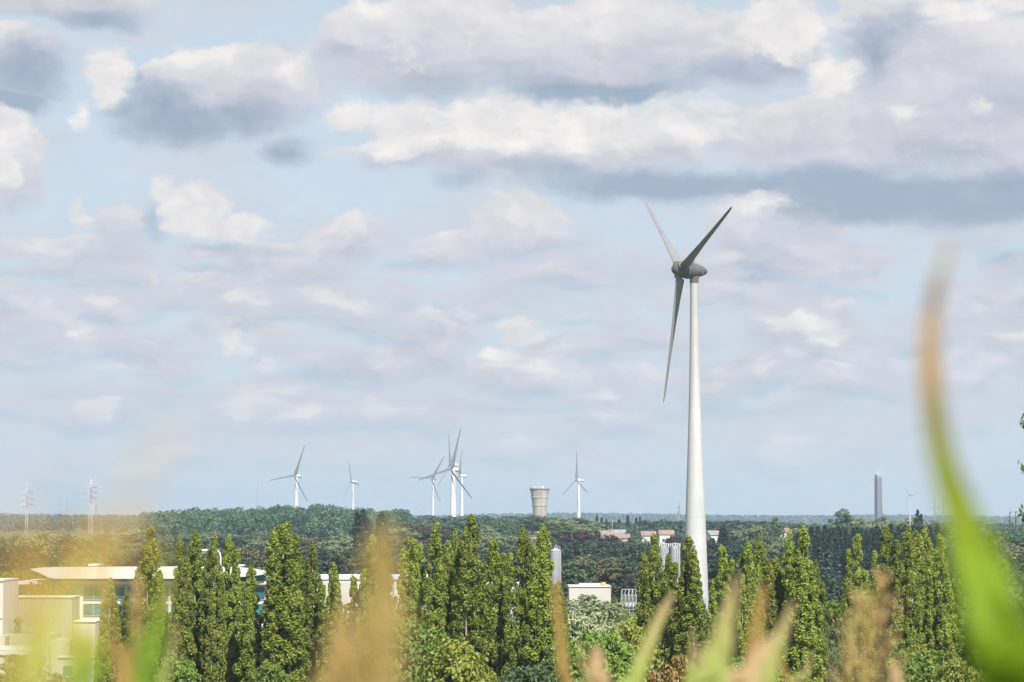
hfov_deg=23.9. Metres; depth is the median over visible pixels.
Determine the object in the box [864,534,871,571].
conifer
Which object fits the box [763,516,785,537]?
round tree
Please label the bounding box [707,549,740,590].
dark tree
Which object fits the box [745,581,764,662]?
brown grass blade
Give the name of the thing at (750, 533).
round tree
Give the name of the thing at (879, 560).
conifer
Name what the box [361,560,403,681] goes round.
grass plume
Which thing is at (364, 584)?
poplar tree
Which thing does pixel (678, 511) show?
power pylon
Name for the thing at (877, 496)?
concrete tower
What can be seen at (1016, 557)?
round tree
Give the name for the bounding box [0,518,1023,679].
ground
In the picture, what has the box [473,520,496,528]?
round tree
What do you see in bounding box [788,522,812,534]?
round tree
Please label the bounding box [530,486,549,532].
water tower
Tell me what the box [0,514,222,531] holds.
hill woods
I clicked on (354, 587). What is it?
poplar tree
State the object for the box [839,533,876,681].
poplar tree
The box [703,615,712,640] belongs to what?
round tree
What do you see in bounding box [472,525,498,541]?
round tree
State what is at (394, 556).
round tree
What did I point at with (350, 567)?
round tree
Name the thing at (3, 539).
round tree
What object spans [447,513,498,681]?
poplar tree
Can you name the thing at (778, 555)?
dark tree
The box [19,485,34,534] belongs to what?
power pylon
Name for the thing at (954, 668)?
bush
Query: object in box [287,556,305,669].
poplar tree
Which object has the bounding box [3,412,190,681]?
maize leaf
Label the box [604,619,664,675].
yellow tree
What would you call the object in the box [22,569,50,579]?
round tree
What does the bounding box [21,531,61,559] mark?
round tree
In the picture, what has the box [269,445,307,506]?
wind turbine
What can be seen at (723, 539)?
conifer
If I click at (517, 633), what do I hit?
poplar tree
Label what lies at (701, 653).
peach grass blade
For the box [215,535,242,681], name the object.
poplar tree
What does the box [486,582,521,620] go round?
white building
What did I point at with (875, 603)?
grass plume
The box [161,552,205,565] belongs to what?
dark tree
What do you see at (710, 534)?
village house
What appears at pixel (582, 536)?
copper beech
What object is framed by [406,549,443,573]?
dark tree
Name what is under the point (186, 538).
round tree
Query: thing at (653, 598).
poplar tree
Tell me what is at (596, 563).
round tree
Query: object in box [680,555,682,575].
dark tree
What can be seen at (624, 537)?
village house
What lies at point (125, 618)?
poplar tree
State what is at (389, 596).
poplar tree
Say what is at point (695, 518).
wind turbine
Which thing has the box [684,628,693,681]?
straw grass blade
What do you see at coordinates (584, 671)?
straw grass blade
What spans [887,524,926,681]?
poplar tree
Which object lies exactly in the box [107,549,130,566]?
round tree
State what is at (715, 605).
poplar tree
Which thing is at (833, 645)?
round tree
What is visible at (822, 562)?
conifer
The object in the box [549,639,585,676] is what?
yellow tree
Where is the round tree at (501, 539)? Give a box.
[475,532,517,551]
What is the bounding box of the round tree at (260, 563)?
[250,550,271,570]
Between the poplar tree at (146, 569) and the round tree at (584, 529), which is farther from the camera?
the round tree at (584, 529)
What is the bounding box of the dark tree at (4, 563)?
[0,550,8,577]
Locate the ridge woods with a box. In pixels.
[0,512,1023,523]
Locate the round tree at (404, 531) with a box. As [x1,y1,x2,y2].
[390,528,422,547]
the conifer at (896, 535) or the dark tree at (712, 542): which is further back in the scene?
the dark tree at (712, 542)
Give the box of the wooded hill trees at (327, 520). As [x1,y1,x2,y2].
[131,503,413,538]
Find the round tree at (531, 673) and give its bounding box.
[497,658,559,681]
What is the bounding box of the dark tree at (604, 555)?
[590,549,625,567]
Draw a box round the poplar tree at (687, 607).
[663,535,709,681]
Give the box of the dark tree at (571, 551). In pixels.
[547,541,597,565]
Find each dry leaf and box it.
[7,491,165,681]
[51,458,63,681]
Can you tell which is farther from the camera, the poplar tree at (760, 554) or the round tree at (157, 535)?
the round tree at (157, 535)
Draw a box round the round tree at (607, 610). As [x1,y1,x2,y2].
[566,594,628,631]
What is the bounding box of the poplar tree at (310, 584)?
[294,541,324,681]
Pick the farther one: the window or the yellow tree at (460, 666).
the window
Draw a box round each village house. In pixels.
[598,528,614,536]
[608,527,625,533]
[613,532,630,541]
[640,529,655,542]
[658,528,674,542]
[706,528,718,544]
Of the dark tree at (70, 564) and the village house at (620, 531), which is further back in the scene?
the village house at (620, 531)
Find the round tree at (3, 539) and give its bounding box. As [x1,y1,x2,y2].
[0,536,22,545]
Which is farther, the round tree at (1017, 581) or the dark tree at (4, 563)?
the dark tree at (4, 563)
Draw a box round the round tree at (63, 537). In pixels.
[60,533,76,542]
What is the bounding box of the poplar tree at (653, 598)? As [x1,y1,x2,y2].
[635,533,672,679]
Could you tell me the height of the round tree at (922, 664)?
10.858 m
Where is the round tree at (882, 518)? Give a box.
[868,516,890,524]
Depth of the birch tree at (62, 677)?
253.34 m
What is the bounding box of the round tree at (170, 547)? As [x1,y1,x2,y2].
[135,540,190,562]
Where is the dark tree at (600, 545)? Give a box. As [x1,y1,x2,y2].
[584,540,618,555]
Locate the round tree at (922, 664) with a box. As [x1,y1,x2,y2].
[878,648,943,681]
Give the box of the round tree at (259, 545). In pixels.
[243,540,269,554]
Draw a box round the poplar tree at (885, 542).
[870,525,902,681]
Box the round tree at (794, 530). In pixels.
[782,528,808,541]
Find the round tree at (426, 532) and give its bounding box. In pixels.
[406,523,451,546]
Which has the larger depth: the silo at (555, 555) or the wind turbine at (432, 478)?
the wind turbine at (432, 478)
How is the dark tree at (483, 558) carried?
on the ground
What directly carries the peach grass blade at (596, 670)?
on the ground
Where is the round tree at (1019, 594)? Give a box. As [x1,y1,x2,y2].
[1017,586,1023,602]
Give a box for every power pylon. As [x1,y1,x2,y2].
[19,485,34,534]
[84,480,97,532]
[676,500,680,523]
[929,496,940,521]
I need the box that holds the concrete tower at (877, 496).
[874,474,881,520]
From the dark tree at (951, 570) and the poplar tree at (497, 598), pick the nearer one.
the poplar tree at (497, 598)
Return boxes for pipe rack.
[621,589,636,616]
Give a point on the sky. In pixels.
(362, 235)
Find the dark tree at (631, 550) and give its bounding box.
[618,544,650,561]
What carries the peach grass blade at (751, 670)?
on the ground
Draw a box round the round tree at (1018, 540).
[1005,526,1023,547]
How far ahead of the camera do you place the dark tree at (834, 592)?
465.99 m
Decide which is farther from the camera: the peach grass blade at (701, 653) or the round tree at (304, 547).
the round tree at (304, 547)
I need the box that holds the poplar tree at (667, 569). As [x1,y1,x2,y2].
[658,552,678,648]
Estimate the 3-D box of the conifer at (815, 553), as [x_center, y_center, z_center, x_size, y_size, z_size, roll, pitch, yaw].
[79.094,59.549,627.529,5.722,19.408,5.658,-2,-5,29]
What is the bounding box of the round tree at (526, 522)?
[511,516,548,534]
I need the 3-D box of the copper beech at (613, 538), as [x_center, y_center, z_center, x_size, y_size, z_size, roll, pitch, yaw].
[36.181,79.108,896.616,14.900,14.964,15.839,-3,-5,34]
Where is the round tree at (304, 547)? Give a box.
[298,539,319,559]
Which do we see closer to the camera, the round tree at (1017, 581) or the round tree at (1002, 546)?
the round tree at (1017, 581)
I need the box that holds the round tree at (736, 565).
[735,557,770,576]
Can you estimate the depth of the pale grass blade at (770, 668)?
3.38 m
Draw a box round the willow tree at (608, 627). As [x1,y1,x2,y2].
[593,618,625,654]
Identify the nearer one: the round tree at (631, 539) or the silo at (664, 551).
the silo at (664, 551)
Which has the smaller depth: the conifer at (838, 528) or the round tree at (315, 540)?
the conifer at (838, 528)
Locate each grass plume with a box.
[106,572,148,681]
[308,612,363,681]
[321,513,420,681]
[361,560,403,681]
[810,587,884,681]
[827,568,917,681]
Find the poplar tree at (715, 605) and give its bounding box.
[706,544,738,665]
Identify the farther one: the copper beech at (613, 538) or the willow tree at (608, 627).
the copper beech at (613, 538)
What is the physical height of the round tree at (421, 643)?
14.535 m
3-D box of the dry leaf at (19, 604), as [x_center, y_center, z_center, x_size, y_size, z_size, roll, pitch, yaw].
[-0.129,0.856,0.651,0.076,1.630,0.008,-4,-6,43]
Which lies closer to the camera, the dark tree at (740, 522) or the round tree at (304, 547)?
the round tree at (304, 547)
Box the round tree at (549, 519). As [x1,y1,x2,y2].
[527,517,559,530]
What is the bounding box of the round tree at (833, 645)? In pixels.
[826,623,844,681]
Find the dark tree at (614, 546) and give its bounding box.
[602,542,638,558]
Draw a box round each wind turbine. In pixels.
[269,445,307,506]
[344,465,358,509]
[411,457,443,515]
[419,428,471,516]
[440,442,460,481]
[455,449,466,515]
[563,456,587,517]
[642,197,731,608]
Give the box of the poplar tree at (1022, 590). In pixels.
[1021,575,1023,607]
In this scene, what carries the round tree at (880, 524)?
on the ground
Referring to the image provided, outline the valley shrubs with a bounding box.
[138,535,722,607]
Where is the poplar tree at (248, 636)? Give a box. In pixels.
[232,564,265,681]
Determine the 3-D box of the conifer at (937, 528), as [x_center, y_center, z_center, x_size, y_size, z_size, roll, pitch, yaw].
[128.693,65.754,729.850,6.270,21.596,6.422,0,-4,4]
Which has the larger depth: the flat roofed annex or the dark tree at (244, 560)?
the dark tree at (244, 560)
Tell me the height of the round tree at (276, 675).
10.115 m
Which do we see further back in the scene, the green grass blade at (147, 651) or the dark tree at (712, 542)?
the dark tree at (712, 542)
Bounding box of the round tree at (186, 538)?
[166,533,211,552]
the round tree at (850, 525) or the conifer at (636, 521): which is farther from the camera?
the conifer at (636, 521)
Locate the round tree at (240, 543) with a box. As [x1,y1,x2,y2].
[217,534,255,550]
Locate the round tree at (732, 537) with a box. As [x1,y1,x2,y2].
[718,527,745,544]
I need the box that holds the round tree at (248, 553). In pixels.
[222,545,265,563]
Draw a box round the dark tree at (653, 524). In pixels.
[638,520,665,530]
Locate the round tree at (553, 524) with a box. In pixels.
[540,518,579,530]
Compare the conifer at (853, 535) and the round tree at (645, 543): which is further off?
the round tree at (645, 543)
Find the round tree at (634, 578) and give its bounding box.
[623,564,658,602]
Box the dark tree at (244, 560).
[215,554,257,568]
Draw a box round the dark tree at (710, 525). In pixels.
[706,520,743,535]
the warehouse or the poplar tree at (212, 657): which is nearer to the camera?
the poplar tree at (212, 657)
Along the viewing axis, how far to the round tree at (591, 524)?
1343.68 m
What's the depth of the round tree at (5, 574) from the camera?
417.84 m
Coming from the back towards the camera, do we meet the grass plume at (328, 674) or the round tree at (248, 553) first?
the round tree at (248, 553)
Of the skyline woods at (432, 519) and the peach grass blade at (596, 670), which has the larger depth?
the skyline woods at (432, 519)
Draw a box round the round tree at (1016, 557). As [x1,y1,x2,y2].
[1001,542,1023,573]
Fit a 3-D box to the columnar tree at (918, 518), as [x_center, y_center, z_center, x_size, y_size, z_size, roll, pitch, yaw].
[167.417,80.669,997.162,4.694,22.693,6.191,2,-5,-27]
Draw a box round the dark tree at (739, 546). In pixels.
[727,538,767,573]
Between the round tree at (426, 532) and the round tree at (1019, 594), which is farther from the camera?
the round tree at (426, 532)
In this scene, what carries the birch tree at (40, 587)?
on the ground
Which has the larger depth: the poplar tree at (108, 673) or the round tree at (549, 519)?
the round tree at (549, 519)
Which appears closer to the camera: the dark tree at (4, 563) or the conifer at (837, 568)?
the dark tree at (4, 563)
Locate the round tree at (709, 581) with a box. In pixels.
[707,558,718,591]
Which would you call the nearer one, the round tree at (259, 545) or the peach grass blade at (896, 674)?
the peach grass blade at (896, 674)
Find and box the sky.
[0,0,1023,516]
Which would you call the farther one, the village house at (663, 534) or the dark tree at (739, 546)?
the village house at (663, 534)
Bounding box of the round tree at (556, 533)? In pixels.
[545,525,581,544]
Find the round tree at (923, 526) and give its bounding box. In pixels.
[914,522,945,532]
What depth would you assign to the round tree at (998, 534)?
876.74 m
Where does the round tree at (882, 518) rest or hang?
on the ground
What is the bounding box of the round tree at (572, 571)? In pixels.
[561,559,598,598]
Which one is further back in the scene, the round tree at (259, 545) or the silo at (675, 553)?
the round tree at (259, 545)
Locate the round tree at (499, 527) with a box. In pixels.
[485,522,519,534]
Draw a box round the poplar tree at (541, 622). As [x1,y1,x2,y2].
[523,524,568,681]
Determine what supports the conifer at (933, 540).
on the ground
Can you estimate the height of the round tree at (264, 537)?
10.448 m
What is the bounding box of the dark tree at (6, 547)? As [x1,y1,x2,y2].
[0,542,38,560]
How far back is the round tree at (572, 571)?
594.97 m
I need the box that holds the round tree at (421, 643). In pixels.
[363,615,450,681]
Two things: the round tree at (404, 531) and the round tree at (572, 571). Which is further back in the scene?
the round tree at (404, 531)
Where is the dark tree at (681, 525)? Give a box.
[662,520,684,540]
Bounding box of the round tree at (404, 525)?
[390,521,428,530]
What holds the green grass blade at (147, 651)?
on the ground
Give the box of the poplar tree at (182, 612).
[166,535,197,665]
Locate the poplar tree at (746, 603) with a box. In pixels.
[732,540,766,662]
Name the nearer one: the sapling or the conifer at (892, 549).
the sapling
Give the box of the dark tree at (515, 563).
[506,549,525,580]
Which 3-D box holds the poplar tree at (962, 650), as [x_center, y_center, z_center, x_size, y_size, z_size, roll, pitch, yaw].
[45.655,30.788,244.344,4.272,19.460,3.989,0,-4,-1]
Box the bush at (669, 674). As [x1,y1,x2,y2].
[644,653,696,681]
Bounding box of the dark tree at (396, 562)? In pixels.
[392,557,400,573]
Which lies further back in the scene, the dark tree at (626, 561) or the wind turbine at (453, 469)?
the wind turbine at (453, 469)
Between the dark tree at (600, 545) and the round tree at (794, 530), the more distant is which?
the round tree at (794, 530)
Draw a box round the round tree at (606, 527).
[598,521,615,529]
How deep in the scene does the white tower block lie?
287.11 m
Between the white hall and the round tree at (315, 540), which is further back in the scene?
the round tree at (315, 540)
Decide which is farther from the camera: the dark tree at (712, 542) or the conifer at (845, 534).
the dark tree at (712, 542)
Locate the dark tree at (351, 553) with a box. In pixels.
[340,546,380,569]
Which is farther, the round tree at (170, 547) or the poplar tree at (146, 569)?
the round tree at (170, 547)
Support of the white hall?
on the ground
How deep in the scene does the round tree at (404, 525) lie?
1143.91 m
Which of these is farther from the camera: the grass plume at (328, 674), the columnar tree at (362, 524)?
the columnar tree at (362, 524)
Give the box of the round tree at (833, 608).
[824,598,845,675]
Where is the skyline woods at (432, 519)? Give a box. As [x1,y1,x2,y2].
[408,514,684,541]
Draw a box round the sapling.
[1014,413,1023,544]
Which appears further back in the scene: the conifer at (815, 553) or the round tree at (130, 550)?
the round tree at (130, 550)
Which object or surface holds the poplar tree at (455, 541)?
on the ground
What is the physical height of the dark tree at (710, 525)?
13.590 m
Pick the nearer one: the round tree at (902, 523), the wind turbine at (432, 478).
the round tree at (902, 523)
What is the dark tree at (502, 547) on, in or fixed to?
on the ground
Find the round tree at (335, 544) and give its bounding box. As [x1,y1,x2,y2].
[317,533,353,556]
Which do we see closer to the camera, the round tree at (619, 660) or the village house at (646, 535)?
the round tree at (619, 660)
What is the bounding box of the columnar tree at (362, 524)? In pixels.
[349,510,373,548]
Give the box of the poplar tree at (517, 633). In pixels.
[500,527,542,677]
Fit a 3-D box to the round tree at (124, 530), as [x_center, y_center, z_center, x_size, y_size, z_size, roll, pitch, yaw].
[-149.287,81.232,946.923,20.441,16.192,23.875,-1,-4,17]
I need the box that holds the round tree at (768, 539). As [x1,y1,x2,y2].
[749,533,783,548]
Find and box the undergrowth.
[567,603,878,681]
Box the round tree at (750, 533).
[731,525,770,545]
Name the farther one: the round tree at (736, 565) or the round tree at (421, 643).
the round tree at (736, 565)
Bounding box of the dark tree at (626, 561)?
[604,550,648,592]
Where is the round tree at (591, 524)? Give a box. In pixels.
[578,520,604,531]
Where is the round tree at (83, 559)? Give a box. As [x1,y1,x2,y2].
[63,552,109,566]
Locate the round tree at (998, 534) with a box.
[989,529,1018,548]
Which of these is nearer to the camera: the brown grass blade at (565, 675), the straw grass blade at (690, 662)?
the brown grass blade at (565, 675)
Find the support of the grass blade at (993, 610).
on the ground
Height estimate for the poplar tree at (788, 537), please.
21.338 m
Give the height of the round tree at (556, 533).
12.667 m
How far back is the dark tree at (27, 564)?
595.97 m
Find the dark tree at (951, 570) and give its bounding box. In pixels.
[943,552,955,587]
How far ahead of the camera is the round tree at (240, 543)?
1072.84 m
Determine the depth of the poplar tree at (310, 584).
241.11 m
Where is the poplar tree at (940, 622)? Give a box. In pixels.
[921,533,959,672]
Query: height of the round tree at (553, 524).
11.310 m
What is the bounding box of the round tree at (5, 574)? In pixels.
[0,571,26,579]
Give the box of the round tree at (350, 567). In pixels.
[329,552,366,573]
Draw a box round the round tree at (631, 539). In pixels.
[626,535,644,545]
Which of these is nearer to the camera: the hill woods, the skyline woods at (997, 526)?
the skyline woods at (997, 526)
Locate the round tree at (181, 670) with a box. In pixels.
[155,651,201,681]
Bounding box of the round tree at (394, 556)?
[375,548,405,561]
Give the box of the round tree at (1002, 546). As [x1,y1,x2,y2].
[995,537,1018,567]
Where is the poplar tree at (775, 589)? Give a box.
[762,557,791,678]
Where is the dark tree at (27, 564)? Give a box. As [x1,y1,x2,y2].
[22,554,39,572]
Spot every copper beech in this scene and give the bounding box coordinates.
[557,530,600,549]
[600,534,629,545]
[661,535,683,556]
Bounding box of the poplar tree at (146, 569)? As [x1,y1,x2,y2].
[127,525,170,680]
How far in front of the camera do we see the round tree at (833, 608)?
296.73 m
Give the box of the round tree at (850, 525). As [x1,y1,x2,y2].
[830,518,871,537]
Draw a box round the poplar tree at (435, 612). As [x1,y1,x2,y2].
[420,521,454,681]
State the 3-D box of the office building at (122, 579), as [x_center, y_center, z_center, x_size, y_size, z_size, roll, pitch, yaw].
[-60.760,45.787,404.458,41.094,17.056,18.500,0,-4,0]
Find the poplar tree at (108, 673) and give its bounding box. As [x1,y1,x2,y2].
[97,577,122,681]
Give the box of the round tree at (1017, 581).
[1011,563,1023,593]
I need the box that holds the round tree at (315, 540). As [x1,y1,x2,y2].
[307,537,343,555]
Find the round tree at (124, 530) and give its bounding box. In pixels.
[121,528,161,559]
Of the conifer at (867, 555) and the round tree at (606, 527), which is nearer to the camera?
the conifer at (867, 555)
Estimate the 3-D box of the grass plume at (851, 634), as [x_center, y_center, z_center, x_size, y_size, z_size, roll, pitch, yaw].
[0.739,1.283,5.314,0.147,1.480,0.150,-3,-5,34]
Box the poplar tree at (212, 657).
[199,534,227,681]
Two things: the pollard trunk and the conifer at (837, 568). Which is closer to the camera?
the conifer at (837, 568)
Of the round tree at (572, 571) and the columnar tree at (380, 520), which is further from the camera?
the columnar tree at (380, 520)
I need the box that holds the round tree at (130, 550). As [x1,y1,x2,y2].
[122,545,138,554]
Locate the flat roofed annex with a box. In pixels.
[0,632,72,672]
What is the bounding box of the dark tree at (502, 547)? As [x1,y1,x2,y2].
[480,545,517,562]
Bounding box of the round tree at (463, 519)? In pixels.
[439,514,495,528]
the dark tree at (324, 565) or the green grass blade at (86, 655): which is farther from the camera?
the dark tree at (324, 565)
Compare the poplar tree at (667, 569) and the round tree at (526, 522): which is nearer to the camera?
the poplar tree at (667, 569)
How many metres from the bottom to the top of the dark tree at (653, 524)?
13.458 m
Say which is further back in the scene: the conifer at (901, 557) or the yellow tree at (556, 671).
the conifer at (901, 557)
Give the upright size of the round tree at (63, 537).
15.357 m
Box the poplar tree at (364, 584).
[355,533,387,673]
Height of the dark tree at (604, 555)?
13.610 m
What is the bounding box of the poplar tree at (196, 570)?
[184,530,217,681]
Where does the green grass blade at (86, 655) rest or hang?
on the ground
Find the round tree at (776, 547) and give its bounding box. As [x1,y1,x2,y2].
[764,537,794,566]
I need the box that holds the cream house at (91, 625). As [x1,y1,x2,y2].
[60,619,100,681]
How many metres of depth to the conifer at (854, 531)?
699.22 m
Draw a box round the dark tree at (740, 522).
[732,520,759,528]
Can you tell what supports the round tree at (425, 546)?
on the ground
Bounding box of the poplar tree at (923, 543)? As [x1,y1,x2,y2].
[912,527,937,643]
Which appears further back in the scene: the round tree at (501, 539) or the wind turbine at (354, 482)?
the wind turbine at (354, 482)
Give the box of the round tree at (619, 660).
[557,629,653,681]
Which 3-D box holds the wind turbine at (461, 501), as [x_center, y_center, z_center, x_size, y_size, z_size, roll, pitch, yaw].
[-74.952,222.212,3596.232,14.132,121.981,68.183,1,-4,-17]
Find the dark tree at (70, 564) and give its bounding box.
[49,562,82,578]
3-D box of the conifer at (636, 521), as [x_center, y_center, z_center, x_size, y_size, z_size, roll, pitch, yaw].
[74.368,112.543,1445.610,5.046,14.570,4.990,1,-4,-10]
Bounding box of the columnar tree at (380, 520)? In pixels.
[374,511,391,552]
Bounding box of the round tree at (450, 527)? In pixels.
[427,522,464,539]
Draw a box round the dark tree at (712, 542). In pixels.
[706,537,728,557]
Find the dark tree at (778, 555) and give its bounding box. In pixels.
[768,552,807,569]
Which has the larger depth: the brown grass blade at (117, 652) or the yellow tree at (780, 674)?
the yellow tree at (780, 674)
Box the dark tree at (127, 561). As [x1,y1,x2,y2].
[118,550,162,566]
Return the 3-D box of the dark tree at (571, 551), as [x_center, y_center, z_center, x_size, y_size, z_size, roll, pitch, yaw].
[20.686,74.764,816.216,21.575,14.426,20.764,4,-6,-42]
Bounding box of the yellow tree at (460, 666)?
[418,636,496,681]
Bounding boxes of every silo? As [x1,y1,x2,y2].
[550,546,561,583]
[659,542,668,570]
[670,542,679,593]
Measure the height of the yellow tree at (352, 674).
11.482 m
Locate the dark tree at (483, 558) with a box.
[473,554,509,584]
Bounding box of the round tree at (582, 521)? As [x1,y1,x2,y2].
[568,517,589,526]
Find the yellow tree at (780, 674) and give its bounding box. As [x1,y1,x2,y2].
[776,668,793,681]
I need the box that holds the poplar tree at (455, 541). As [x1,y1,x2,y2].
[445,528,458,604]
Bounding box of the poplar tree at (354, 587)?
[343,575,361,671]
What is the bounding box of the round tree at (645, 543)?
[632,540,662,548]
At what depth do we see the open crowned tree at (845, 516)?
1145.03 m
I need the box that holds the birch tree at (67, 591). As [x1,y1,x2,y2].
[59,581,73,594]
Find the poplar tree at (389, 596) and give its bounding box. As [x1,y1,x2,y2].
[378,549,397,625]
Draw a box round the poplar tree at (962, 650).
[950,566,972,673]
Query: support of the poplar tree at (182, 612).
on the ground
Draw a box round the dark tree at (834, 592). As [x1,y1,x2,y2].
[824,575,844,609]
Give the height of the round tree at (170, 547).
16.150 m
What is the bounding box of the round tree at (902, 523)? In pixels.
[892,517,926,532]
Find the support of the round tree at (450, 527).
on the ground
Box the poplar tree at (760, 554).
[751,535,767,625]
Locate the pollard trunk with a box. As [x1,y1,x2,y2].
[1008,511,1010,532]
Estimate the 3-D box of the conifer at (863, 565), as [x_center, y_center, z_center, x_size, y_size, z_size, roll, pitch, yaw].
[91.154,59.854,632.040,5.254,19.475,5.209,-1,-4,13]
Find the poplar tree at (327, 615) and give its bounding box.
[313,561,342,673]
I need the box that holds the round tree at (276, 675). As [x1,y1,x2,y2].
[247,661,293,681]
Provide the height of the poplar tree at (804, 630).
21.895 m
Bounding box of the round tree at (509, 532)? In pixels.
[499,528,534,547]
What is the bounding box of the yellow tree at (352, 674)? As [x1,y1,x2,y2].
[315,643,360,681]
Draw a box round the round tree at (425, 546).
[391,539,430,554]
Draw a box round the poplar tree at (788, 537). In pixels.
[781,530,794,638]
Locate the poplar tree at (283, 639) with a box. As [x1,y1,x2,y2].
[259,521,309,681]
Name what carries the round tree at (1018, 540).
on the ground
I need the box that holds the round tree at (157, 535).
[154,534,166,551]
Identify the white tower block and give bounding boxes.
[0,578,8,634]
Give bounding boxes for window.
[62,665,70,676]
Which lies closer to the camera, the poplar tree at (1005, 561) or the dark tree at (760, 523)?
the poplar tree at (1005, 561)
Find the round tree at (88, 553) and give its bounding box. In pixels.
[60,539,90,561]
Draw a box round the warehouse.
[46,595,68,631]
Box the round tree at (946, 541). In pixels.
[933,525,951,557]
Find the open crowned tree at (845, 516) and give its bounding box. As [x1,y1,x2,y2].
[828,508,855,529]
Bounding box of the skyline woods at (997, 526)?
[717,520,1023,535]
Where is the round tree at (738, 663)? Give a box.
[730,655,776,679]
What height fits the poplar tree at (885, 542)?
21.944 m
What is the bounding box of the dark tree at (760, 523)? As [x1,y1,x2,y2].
[744,521,775,531]
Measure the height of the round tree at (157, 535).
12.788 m
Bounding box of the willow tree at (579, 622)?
[567,608,603,641]
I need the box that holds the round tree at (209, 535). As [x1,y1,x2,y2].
[189,531,235,547]
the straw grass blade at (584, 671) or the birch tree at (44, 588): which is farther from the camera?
the birch tree at (44, 588)
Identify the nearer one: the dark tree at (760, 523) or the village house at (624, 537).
the village house at (624, 537)
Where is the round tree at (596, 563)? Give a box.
[563,554,612,591]
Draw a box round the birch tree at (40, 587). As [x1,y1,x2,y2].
[38,580,66,594]
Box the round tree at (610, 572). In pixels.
[593,557,634,601]
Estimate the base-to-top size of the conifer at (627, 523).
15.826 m
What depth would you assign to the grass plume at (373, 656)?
1.49 m
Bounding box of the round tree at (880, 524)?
[854,520,894,533]
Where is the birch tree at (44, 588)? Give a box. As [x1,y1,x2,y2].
[41,583,48,594]
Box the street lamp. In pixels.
[202,549,220,564]
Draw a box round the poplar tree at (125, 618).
[117,592,135,656]
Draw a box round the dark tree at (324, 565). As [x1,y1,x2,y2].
[301,549,346,573]
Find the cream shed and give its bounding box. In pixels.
[568,582,610,611]
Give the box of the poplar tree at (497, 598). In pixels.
[475,537,512,680]
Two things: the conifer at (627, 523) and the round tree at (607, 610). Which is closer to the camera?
the round tree at (607, 610)
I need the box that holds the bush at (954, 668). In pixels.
[928,657,975,681]
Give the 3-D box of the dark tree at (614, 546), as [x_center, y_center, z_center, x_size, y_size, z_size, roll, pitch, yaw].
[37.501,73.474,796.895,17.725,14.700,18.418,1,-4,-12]
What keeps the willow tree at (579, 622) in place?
on the ground
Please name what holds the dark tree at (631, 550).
on the ground
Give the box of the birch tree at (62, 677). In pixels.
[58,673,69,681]
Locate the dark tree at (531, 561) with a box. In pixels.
[511,560,537,581]
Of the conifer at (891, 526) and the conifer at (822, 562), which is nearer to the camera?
the conifer at (822, 562)
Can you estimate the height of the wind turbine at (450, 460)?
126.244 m
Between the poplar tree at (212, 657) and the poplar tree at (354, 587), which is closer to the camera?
the poplar tree at (212, 657)
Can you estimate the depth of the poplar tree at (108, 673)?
233.91 m
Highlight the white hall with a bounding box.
[313,574,430,612]
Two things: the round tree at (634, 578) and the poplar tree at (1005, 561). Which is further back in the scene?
the round tree at (634, 578)
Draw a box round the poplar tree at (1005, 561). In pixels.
[991,532,1009,572]
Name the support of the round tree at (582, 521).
on the ground
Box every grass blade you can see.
[70,625,102,681]
[104,561,124,681]
[125,586,173,681]
[133,538,167,681]
[159,618,176,681]
[319,597,341,681]
[553,578,571,681]
[579,642,587,681]
[588,646,609,681]
[619,592,673,681]
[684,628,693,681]
[688,574,738,681]
[697,646,704,667]
[728,634,773,681]
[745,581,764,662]
[759,600,794,681]
[780,656,790,681]
[791,651,810,681]
[891,661,902,681]
[921,234,1023,681]
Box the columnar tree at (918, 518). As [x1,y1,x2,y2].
[914,509,923,528]
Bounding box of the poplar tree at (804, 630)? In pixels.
[779,525,825,681]
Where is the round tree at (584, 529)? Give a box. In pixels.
[570,527,602,537]
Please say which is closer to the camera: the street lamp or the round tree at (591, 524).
the street lamp
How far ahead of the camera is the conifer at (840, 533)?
698.87 m
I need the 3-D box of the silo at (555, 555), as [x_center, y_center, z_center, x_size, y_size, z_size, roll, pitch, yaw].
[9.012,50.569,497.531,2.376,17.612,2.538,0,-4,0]
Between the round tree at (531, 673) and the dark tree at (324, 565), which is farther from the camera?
the dark tree at (324, 565)
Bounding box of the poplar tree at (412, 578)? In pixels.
[395,536,425,645]
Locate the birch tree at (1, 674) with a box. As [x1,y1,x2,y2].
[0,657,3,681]
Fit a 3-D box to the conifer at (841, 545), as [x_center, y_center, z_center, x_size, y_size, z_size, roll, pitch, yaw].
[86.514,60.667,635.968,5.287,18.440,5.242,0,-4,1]
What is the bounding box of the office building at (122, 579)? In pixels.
[25,564,267,656]
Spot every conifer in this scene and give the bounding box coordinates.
[625,515,631,536]
[633,517,638,535]
[716,527,733,555]
[806,537,812,578]
[808,526,813,541]
[809,533,819,582]
[814,526,820,536]
[817,536,827,584]
[824,535,835,584]
[832,537,843,582]
[836,525,840,536]
[837,529,842,538]
[838,537,844,577]
[842,537,851,578]
[843,530,849,551]
[851,529,856,541]
[851,534,863,589]
[860,533,866,587]
[863,530,867,552]
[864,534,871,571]
[867,532,878,584]
[876,528,881,551]
[876,536,888,586]
[889,523,894,538]
[889,536,895,575]
[894,532,899,540]
[898,538,904,573]
[899,527,904,538]
[931,535,937,561]
[934,523,941,533]
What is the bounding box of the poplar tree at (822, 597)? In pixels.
[812,559,829,681]
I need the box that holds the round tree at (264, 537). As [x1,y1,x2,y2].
[251,532,270,544]
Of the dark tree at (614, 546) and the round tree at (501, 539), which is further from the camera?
the round tree at (501, 539)
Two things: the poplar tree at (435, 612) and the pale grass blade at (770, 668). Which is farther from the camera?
the poplar tree at (435, 612)

